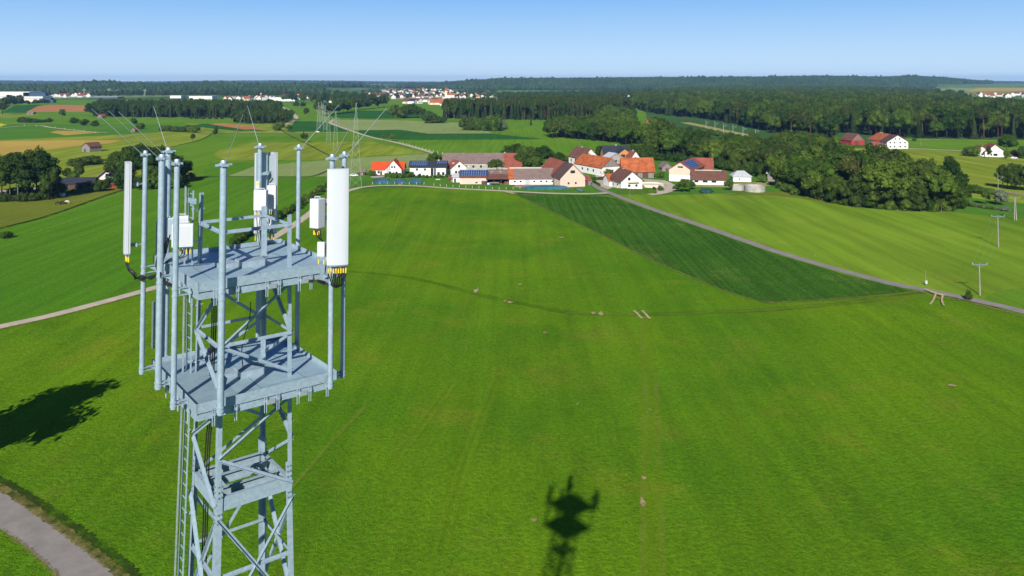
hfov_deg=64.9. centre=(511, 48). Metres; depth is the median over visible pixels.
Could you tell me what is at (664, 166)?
board hut
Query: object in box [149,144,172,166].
broadleaf tree
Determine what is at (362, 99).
broadleaf tree
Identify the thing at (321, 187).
shrub
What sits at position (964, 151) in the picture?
shrub
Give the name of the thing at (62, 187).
shrub
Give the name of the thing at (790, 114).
pine tree
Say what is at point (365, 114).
field
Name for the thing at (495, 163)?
broadleaf tree
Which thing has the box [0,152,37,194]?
broadleaf tree
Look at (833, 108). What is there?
broadleaf tree
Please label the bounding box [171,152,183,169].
broadleaf tree
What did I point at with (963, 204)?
shrub
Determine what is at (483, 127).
shrub
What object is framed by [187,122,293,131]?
field
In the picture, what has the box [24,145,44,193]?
broadleaf tree
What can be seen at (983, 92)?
field
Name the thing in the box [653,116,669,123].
broadleaf tree
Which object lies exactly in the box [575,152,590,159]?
tall farmhouse wing
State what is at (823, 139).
broadleaf tree
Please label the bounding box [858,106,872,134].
broadleaf tree
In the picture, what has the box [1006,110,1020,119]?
pine tree
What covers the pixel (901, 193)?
broadleaf tree
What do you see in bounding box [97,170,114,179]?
gabled farmhouse
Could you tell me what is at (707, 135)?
broadleaf tree
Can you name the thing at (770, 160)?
broadleaf tree
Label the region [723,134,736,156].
broadleaf tree
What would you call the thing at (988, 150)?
broadleaf tree
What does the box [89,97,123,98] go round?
industrial hall
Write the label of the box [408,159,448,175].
modern house
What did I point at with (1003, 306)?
road
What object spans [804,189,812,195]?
shrub
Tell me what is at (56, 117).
meadow
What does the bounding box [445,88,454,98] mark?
church
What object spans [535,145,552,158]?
broadleaf tree
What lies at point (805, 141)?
broadleaf tree
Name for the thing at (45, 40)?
sky
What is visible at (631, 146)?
shrub
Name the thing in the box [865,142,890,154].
broadleaf tree
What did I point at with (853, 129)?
conifer tree
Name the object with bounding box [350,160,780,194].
village green
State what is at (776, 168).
broadleaf tree
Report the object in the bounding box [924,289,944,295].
field access
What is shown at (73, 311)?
verge
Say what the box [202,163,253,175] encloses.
field
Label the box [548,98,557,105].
pine tree
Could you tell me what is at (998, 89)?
field
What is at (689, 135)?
broadleaf tree
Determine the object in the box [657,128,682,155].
broadleaf tree
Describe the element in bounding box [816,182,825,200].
broadleaf tree
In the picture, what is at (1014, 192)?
embankment
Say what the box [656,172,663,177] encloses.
shrub
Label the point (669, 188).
path
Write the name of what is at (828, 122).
broadleaf tree
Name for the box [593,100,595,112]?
conifer tree
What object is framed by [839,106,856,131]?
broadleaf tree
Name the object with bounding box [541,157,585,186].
barn
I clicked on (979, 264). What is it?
power pole
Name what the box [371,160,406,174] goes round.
farmhouse
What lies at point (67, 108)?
field
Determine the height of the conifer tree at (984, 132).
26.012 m
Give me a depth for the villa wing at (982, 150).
519.87 m
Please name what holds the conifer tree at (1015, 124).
on the ground at (706, 121)
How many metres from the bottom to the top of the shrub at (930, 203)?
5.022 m
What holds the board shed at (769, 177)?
on the ground at (706, 121)
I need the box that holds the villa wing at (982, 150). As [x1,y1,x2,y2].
[975,145,985,156]
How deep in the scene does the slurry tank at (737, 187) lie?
360.26 m
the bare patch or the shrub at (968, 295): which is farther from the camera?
the shrub at (968, 295)
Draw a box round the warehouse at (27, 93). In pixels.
[0,91,47,95]
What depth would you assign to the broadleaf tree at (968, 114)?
686.59 m
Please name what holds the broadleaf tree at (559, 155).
on the meadow at (56, 117)
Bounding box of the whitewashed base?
[669,175,690,181]
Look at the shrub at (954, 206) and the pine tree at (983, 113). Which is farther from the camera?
the pine tree at (983, 113)
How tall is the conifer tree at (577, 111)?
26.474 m
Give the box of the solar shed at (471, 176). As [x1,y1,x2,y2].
[459,170,487,183]
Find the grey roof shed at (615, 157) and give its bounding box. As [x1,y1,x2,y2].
[603,152,621,163]
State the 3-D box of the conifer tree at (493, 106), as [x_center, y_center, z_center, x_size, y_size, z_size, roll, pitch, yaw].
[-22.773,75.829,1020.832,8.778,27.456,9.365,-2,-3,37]
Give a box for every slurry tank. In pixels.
[642,182,664,187]
[730,184,743,190]
[744,184,764,192]
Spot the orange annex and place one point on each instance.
(607, 181)
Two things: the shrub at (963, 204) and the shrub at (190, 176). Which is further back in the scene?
the shrub at (190, 176)
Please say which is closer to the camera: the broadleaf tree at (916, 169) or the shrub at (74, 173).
the broadleaf tree at (916, 169)
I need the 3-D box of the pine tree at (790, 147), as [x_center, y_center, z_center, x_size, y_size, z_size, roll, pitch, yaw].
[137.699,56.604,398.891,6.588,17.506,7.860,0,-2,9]
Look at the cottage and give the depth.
420.88 m
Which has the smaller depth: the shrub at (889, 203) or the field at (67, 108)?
the shrub at (889, 203)
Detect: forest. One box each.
[0,74,993,94]
[0,80,1023,83]
[91,84,1023,163]
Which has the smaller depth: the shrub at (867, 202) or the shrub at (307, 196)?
the shrub at (867, 202)
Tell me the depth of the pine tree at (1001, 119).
675.76 m
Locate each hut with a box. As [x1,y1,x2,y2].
[452,174,459,181]
[481,180,486,184]
[657,161,671,170]
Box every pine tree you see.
[479,99,488,105]
[501,100,510,114]
[521,101,528,107]
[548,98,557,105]
[623,97,630,106]
[732,102,739,110]
[762,149,773,158]
[773,146,780,154]
[784,110,798,120]
[784,145,794,154]
[796,112,808,130]
[805,115,815,131]
[814,154,826,164]
[841,105,851,132]
[880,109,888,117]
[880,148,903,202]
[916,115,926,133]
[926,113,936,136]
[976,108,991,138]
[993,119,1002,138]
[997,116,1006,123]
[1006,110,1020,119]
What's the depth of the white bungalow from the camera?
391.32 m
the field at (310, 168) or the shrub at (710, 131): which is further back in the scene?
the shrub at (710, 131)
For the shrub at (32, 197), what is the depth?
328.51 m
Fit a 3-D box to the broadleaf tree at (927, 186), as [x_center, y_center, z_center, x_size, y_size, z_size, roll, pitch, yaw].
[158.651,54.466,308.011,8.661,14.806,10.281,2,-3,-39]
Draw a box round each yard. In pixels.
[514,184,536,186]
[596,175,667,191]
[695,182,772,186]
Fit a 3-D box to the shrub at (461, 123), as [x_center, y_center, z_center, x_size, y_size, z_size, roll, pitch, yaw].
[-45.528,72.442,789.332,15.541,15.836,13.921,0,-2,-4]
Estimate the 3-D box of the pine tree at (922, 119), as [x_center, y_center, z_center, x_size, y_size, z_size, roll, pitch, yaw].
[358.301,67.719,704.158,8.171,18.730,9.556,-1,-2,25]
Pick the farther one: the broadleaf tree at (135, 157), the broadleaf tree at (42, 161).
the broadleaf tree at (135, 157)
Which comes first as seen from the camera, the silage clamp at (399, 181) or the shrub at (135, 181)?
the shrub at (135, 181)
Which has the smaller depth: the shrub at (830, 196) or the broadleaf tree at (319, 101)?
the shrub at (830, 196)
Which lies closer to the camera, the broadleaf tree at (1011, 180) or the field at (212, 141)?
the broadleaf tree at (1011, 180)
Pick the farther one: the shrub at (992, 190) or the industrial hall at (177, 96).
the industrial hall at (177, 96)
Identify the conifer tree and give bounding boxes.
[455,100,459,118]
[492,97,494,114]
[575,100,579,115]
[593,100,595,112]
[663,124,672,159]
[680,133,686,160]
[743,105,751,126]
[752,106,758,127]
[757,105,765,128]
[770,110,778,132]
[808,109,816,133]
[849,107,857,132]
[859,150,869,206]
[878,108,887,133]
[896,127,906,136]
[905,106,910,136]
[914,115,923,137]
[924,111,930,134]
[950,104,963,136]
[961,106,969,135]
[969,115,979,138]
[980,107,990,135]
[999,105,1011,134]
[1010,111,1018,137]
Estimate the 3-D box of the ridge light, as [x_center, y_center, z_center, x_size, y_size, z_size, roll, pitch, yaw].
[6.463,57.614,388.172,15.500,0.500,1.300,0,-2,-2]
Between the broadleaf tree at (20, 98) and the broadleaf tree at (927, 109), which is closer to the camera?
the broadleaf tree at (927, 109)
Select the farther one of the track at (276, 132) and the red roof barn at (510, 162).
the track at (276, 132)
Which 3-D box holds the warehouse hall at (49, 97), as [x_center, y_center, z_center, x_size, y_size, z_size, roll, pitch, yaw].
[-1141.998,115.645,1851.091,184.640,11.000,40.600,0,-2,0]
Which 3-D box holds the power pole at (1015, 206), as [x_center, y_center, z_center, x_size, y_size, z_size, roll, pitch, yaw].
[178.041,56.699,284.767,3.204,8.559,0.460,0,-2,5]
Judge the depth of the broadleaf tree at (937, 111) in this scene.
695.18 m
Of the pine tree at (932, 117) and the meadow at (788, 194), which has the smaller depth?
the meadow at (788, 194)
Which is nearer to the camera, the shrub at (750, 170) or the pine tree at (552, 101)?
the shrub at (750, 170)
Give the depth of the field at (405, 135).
702.00 m
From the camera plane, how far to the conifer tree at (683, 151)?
485.89 m
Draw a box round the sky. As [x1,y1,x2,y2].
[0,0,1023,81]
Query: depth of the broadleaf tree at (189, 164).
396.83 m
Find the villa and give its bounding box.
[983,143,1003,156]
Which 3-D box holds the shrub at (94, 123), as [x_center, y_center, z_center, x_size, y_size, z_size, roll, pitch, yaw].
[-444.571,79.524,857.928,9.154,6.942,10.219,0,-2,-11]
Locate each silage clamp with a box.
[373,178,390,182]
[391,179,406,183]
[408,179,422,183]
[522,185,569,189]
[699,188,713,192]
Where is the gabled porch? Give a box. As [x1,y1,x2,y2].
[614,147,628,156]
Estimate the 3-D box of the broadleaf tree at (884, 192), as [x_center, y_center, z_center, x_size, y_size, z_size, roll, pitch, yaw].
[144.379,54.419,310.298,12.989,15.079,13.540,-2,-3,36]
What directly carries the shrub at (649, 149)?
on the village green
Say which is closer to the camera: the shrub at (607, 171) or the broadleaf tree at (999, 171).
the broadleaf tree at (999, 171)
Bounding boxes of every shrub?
[0,231,13,238]
[1,193,10,201]
[5,187,14,194]
[12,186,24,193]
[15,192,27,201]
[23,187,34,194]
[26,192,38,200]
[35,191,48,199]
[37,177,67,192]
[50,188,58,196]
[65,157,85,166]
[67,169,81,177]
[69,117,79,122]
[78,119,89,124]
[79,156,100,165]
[84,186,92,191]
[89,120,98,125]
[90,155,104,163]
[90,179,109,191]
[103,175,115,187]
[110,170,135,188]
[131,175,141,188]
[134,177,142,189]
[136,123,144,128]
[148,168,182,187]
[148,180,154,189]
[185,172,196,181]
[190,125,200,131]
[228,236,239,244]
[233,233,242,243]
[239,233,246,240]
[272,122,284,130]
[281,207,290,213]
[289,205,295,211]
[301,193,311,201]
[313,187,320,195]
[316,184,324,191]
[367,170,375,175]
[388,104,404,117]
[389,172,396,177]
[398,107,409,117]
[420,111,436,122]
[458,114,469,129]
[464,117,471,130]
[467,116,476,129]
[473,118,483,130]
[479,117,488,130]
[483,119,490,130]
[485,115,495,130]
[487,113,502,130]
[495,122,502,130]
[595,146,600,155]
[600,168,610,174]
[628,143,635,150]
[632,144,642,157]
[645,151,655,158]
[646,146,655,154]
[654,151,661,159]
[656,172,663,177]
[658,153,664,160]
[664,151,672,160]
[673,151,682,162]
[707,129,715,134]
[714,130,721,135]
[714,155,727,169]
[717,159,726,169]
[725,159,730,169]
[728,159,742,171]
[741,161,753,173]
[747,163,758,176]
[752,163,760,176]
[756,175,767,182]
[757,164,766,174]
[758,166,767,178]
[775,181,782,187]
[777,177,789,183]
[787,185,796,192]
[790,188,800,194]
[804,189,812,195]
[810,186,828,200]
[825,191,842,203]
[841,197,848,205]
[849,195,862,206]
[863,195,877,207]
[884,199,895,209]
[897,197,912,210]
[910,197,927,210]
[924,200,935,211]
[932,202,940,211]
[940,197,951,210]
[948,200,956,210]
[956,196,968,208]
[961,146,970,155]
[965,289,973,299]
[966,146,981,156]
[972,184,983,192]
[986,188,995,194]
[992,190,1008,204]
[1002,150,1010,157]
[1011,149,1017,156]
[1016,146,1023,158]
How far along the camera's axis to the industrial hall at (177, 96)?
2120.16 m
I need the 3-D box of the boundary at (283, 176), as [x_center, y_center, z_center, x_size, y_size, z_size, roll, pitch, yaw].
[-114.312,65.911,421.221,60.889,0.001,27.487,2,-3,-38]
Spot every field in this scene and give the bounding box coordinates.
[0,105,42,112]
[0,114,41,117]
[0,124,220,139]
[0,129,211,189]
[0,140,120,154]
[0,176,362,323]
[0,187,1023,575]
[27,105,85,111]
[51,131,98,134]
[176,150,308,175]
[177,133,343,151]
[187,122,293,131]
[190,123,262,130]
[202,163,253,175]
[213,123,263,129]
[214,142,423,160]
[229,154,441,175]
[286,121,348,131]
[288,100,328,116]
[321,111,436,118]
[328,120,489,133]
[356,130,538,139]
[374,138,610,158]
[456,90,561,92]
[493,120,545,137]
[514,192,913,302]
[939,88,974,91]
[956,91,1023,93]
[970,88,1023,90]
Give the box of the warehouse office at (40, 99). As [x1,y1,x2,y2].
[24,98,55,102]
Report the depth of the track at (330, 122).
664.98 m
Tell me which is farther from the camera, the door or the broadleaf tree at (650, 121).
the broadleaf tree at (650, 121)
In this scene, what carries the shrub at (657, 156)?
on the village green
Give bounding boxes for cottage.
[447,159,467,174]
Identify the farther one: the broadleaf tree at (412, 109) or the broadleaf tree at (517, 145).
the broadleaf tree at (412, 109)
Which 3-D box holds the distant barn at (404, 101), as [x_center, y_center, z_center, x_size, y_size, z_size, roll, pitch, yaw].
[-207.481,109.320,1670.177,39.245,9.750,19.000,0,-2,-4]
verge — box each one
[0,291,148,328]
[0,476,141,575]
[1,530,57,575]
[515,194,754,299]
[768,291,920,302]
[929,297,1023,317]
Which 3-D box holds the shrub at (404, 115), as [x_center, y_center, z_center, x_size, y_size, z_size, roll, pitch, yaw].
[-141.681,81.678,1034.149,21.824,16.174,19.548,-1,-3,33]
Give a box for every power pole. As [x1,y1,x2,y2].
[972,263,987,294]
[991,215,1004,246]
[1010,196,1019,219]
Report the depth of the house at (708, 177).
380.96 m
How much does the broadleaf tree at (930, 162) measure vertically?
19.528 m
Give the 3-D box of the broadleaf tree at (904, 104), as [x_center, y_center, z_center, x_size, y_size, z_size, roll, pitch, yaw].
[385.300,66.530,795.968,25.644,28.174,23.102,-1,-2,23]
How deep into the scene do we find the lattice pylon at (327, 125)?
639.73 m
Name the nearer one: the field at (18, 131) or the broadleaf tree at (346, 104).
the field at (18, 131)
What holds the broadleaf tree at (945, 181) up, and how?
on the ground at (706, 121)
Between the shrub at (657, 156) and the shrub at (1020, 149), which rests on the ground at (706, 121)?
the shrub at (1020, 149)
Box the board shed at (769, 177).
[766,171,775,180]
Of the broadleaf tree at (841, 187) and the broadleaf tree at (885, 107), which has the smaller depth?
the broadleaf tree at (841, 187)
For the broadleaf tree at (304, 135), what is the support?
on the meadow at (56, 117)
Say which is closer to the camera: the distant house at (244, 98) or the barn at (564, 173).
the barn at (564, 173)
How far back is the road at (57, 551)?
86.50 m
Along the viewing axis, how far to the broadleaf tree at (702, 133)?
492.63 m
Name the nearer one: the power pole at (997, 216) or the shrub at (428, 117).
the power pole at (997, 216)
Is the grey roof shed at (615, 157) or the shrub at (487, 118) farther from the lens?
the shrub at (487, 118)
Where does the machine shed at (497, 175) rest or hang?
on the ground at (706, 121)
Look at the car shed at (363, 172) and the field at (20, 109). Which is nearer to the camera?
the car shed at (363, 172)
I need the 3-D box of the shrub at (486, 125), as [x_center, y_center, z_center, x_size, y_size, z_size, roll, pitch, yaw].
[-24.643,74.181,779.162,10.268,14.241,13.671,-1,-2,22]
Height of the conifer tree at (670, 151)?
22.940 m
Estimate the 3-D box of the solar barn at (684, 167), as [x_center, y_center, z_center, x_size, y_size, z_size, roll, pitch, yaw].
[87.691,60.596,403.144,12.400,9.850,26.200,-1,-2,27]
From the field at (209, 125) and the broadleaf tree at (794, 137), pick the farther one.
the field at (209, 125)
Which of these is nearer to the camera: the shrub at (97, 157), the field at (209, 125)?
the shrub at (97, 157)
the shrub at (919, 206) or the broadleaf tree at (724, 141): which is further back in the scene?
the broadleaf tree at (724, 141)
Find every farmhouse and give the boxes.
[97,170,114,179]
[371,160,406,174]
[568,146,596,164]
[609,167,644,188]
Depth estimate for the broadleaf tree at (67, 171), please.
392.42 m
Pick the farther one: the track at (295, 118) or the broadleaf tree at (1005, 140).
the track at (295, 118)
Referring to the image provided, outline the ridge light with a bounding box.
[509,167,541,168]
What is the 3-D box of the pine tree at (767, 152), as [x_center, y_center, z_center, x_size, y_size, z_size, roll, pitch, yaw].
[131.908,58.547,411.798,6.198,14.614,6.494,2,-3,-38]
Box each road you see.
[0,491,116,575]
[582,172,1023,313]
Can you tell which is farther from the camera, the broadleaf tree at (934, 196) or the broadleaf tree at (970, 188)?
the broadleaf tree at (970, 188)
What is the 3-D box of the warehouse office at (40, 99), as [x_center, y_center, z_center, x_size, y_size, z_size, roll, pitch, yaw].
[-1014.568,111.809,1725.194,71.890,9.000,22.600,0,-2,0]
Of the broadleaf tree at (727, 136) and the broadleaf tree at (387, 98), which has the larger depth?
the broadleaf tree at (387, 98)
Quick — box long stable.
[508,168,552,184]
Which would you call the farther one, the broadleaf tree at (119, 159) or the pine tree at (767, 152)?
the pine tree at (767, 152)
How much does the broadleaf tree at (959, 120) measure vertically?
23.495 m
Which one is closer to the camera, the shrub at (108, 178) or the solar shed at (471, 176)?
the shrub at (108, 178)
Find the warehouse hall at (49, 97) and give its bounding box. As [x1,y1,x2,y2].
[0,96,53,99]
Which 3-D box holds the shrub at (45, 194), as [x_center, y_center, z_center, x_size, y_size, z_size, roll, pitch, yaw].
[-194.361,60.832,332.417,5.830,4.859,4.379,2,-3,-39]
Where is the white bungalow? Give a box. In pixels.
[729,171,751,181]
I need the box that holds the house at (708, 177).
[690,170,727,184]
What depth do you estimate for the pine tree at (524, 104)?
987.40 m
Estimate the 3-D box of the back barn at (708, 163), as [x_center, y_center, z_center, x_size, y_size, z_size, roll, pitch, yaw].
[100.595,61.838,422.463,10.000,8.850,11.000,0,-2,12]
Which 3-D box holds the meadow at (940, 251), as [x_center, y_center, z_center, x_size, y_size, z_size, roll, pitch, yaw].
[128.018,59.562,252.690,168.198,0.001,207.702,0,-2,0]
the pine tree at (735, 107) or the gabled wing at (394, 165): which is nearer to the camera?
the gabled wing at (394, 165)
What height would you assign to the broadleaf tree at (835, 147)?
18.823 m
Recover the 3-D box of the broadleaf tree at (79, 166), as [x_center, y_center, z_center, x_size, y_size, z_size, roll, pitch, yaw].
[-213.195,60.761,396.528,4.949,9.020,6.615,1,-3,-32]
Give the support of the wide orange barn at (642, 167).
on the ground at (706, 121)
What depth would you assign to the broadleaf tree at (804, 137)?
471.83 m
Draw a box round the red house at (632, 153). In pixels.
[626,149,639,157]
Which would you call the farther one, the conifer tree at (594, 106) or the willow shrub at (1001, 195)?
the conifer tree at (594, 106)
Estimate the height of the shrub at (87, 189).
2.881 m
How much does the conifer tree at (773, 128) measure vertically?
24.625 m
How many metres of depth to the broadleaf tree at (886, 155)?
326.04 m
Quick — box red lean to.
[870,141,880,144]
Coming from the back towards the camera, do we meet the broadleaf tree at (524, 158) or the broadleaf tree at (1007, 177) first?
the broadleaf tree at (524, 158)
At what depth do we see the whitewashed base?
392.35 m
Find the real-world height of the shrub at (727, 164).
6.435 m
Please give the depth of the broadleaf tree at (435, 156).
454.06 m
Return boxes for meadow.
[0,100,646,175]
[618,193,1023,299]
[726,189,828,203]
[854,139,1023,203]
[907,140,1023,151]
[952,198,1023,218]
[984,288,1023,308]
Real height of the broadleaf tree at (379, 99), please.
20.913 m
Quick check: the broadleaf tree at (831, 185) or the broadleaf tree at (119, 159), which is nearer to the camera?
the broadleaf tree at (831, 185)
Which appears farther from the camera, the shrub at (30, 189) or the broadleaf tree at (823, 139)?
the broadleaf tree at (823, 139)
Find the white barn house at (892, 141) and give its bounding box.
[868,132,908,148]
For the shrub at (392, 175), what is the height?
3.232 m
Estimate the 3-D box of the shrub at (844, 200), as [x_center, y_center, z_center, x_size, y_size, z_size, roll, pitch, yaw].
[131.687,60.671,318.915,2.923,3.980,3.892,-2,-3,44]
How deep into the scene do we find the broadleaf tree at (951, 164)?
308.60 m
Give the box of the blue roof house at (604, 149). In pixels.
[599,144,628,155]
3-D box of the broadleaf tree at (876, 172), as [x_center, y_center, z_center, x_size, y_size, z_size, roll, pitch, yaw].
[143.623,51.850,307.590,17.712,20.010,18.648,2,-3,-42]
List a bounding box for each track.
[0,185,606,327]
[2,125,106,132]
[200,132,349,132]
[282,107,297,124]
[329,120,442,156]
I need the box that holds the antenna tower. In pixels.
[92,105,386,575]
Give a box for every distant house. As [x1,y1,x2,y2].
[242,96,249,100]
[408,99,416,103]
[415,98,422,103]
[1002,93,1010,97]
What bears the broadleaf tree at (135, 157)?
on the ground at (706, 121)
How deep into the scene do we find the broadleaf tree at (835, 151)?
350.87 m
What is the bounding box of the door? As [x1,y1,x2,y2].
[642,173,647,177]
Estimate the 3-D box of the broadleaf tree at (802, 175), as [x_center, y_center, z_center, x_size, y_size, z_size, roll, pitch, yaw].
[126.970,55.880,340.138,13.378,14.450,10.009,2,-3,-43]
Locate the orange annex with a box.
[602,174,611,185]
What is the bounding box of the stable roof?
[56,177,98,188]
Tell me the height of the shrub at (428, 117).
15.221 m
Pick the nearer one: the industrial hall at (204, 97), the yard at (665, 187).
the yard at (665, 187)
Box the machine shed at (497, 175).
[486,169,508,182]
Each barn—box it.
[81,142,101,151]
[402,99,408,103]
[430,99,443,104]
[442,152,517,169]
[504,158,521,168]
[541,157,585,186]
[574,153,620,175]
[619,157,654,177]
[668,157,705,175]
[696,158,713,169]
[839,132,864,144]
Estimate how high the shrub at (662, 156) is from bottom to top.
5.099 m
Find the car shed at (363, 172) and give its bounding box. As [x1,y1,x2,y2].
[358,170,366,174]
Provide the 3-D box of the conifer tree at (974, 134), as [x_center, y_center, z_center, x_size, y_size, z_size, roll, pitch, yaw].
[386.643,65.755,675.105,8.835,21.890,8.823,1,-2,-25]
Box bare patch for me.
[640,497,645,505]
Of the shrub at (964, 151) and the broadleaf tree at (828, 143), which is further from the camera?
the shrub at (964, 151)
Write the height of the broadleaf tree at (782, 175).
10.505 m
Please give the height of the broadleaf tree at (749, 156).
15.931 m
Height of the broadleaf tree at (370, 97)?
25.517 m
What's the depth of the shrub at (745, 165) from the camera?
420.99 m
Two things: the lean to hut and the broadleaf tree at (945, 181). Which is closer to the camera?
the broadleaf tree at (945, 181)
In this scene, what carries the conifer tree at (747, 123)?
on the ground at (706, 121)
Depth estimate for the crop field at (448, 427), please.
116.89 m
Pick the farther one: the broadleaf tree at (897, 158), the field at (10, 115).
the field at (10, 115)
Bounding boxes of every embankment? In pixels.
[682,122,747,135]
[995,189,1023,194]
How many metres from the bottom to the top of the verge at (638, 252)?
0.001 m
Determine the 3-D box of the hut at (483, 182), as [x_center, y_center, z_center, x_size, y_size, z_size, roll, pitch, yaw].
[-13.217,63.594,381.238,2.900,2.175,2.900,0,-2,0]
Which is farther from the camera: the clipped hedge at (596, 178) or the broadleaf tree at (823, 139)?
the broadleaf tree at (823, 139)
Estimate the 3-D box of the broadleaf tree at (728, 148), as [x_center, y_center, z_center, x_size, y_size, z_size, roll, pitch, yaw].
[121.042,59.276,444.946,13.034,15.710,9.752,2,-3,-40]
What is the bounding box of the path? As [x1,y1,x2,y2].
[649,181,675,194]
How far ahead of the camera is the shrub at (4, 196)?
326.58 m
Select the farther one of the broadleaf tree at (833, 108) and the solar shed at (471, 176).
the broadleaf tree at (833, 108)
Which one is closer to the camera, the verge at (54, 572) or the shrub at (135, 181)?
the verge at (54, 572)
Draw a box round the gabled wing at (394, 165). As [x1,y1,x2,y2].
[385,159,402,173]
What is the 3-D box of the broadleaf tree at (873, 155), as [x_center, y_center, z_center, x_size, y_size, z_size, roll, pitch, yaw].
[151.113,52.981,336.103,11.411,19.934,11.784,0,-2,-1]
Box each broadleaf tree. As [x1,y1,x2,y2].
[0,98,8,114]
[0,152,11,195]
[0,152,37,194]
[0,155,11,194]
[16,95,23,101]
[17,154,39,193]
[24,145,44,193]
[30,150,64,184]
[38,166,58,199]
[58,109,65,115]
[62,168,70,177]
[74,163,84,173]
[84,103,94,112]
[102,151,116,173]
[108,150,137,177]
[121,145,139,169]
[127,142,157,177]
[142,165,157,178]
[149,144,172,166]
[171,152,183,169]
[177,155,188,175]
[185,160,192,171]
[300,132,308,138]
[313,102,329,113]
[314,98,322,115]
[327,103,334,110]
[331,99,343,107]
[343,98,349,112]
[345,97,354,106]
[358,96,366,109]
[366,94,375,103]
[377,96,383,103]
[382,94,389,103]
[403,105,410,114]
[408,103,416,112]
[426,152,442,160]
[488,159,504,168]
[501,145,515,152]
[511,143,521,150]
[514,152,533,166]
[515,146,533,152]
[519,153,542,164]
[531,151,545,166]
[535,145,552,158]
[552,152,566,160]
[635,117,662,134]
[639,123,657,139]
[648,121,673,153]
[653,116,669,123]
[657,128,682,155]
[677,179,691,191]
[679,129,700,156]
[686,137,703,156]
[695,129,709,138]
[702,139,724,158]
[703,132,713,142]
[719,140,727,155]
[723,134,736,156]
[723,142,739,158]
[723,179,733,190]
[727,136,749,148]
[736,145,760,161]
[741,144,759,163]
[744,136,755,139]
[754,143,773,163]
[759,139,772,145]
[764,150,786,170]
[769,172,777,179]
[770,158,788,178]
[779,140,804,151]
[779,154,798,173]
[780,173,794,183]
[784,157,811,180]
[785,134,801,143]
[785,161,809,182]
[787,148,809,156]
[797,133,807,140]
[797,144,826,161]
[797,165,821,197]
[799,137,815,145]
[801,170,825,189]
[802,132,818,137]
[803,104,814,129]
[806,166,823,187]
[807,161,822,172]
[815,135,842,146]
[816,105,832,133]
[816,113,836,135]
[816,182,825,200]
[818,151,852,180]
[819,146,840,157]
[822,172,843,200]
[823,140,837,149]
[823,143,867,154]
[823,145,841,150]
[824,176,840,196]
[829,147,861,199]
[830,104,843,110]
[835,155,861,204]
[835,180,859,203]
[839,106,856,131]
[845,172,871,206]
[851,154,872,174]
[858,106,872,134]
[860,157,912,208]
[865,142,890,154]
[866,109,889,132]
[866,188,888,208]
[867,152,887,162]
[872,175,900,200]
[882,104,895,129]
[886,105,905,134]
[887,108,914,135]
[887,150,914,163]
[890,180,914,198]
[892,102,914,112]
[896,155,929,209]
[904,188,916,200]
[911,183,929,203]
[916,105,931,132]
[917,158,936,199]
[918,174,932,208]
[923,165,959,211]
[925,106,947,136]
[930,189,949,211]
[938,104,954,108]
[938,110,955,137]
[939,156,969,193]
[943,107,953,132]
[945,180,964,210]
[948,111,966,138]
[955,103,971,108]
[956,108,979,137]
[968,185,972,197]
[981,103,992,110]
[981,189,991,199]
[985,145,991,154]
[988,103,1003,112]
[991,110,1011,137]
[993,164,1006,188]
[996,133,1019,151]
[1001,163,1016,189]
[1001,168,1009,188]
[1007,105,1021,110]
[1007,162,1023,189]
[1010,110,1023,137]
[1013,169,1021,190]
[1020,166,1023,178]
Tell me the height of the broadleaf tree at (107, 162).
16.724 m
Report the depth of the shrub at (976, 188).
351.14 m
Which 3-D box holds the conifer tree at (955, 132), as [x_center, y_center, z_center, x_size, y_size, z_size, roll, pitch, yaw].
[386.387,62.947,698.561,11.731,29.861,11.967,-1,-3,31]
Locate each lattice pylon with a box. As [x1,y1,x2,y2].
[325,112,331,140]
[332,112,339,148]
[349,104,361,187]
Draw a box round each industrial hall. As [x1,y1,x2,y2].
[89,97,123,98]
[170,95,185,97]
[189,96,216,98]
[268,97,281,100]
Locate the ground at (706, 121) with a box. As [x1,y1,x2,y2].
[1,83,1023,309]
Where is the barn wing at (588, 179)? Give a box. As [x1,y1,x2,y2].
[584,175,591,184]
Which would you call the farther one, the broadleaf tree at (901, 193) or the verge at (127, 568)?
the broadleaf tree at (901, 193)
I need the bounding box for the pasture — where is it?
[0,176,199,228]
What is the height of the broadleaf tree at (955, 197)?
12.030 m
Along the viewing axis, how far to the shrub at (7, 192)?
345.49 m
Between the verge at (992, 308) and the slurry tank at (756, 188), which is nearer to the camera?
the verge at (992, 308)
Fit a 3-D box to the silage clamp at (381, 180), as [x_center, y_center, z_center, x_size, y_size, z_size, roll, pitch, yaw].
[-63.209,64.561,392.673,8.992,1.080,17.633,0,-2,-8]
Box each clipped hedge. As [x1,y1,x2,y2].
[591,177,602,179]
[617,188,656,192]
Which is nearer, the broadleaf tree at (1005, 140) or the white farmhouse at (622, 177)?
the white farmhouse at (622, 177)
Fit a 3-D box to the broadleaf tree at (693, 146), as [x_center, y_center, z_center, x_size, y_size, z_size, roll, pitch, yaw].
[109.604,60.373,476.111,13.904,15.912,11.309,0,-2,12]
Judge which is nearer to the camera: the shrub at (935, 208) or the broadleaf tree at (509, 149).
the shrub at (935, 208)
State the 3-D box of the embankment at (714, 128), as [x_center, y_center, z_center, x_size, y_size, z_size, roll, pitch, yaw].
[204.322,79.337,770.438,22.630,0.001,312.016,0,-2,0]
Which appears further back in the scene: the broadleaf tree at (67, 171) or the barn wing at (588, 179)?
the broadleaf tree at (67, 171)
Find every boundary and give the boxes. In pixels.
[0,178,194,227]
[240,171,326,176]
[281,130,341,159]

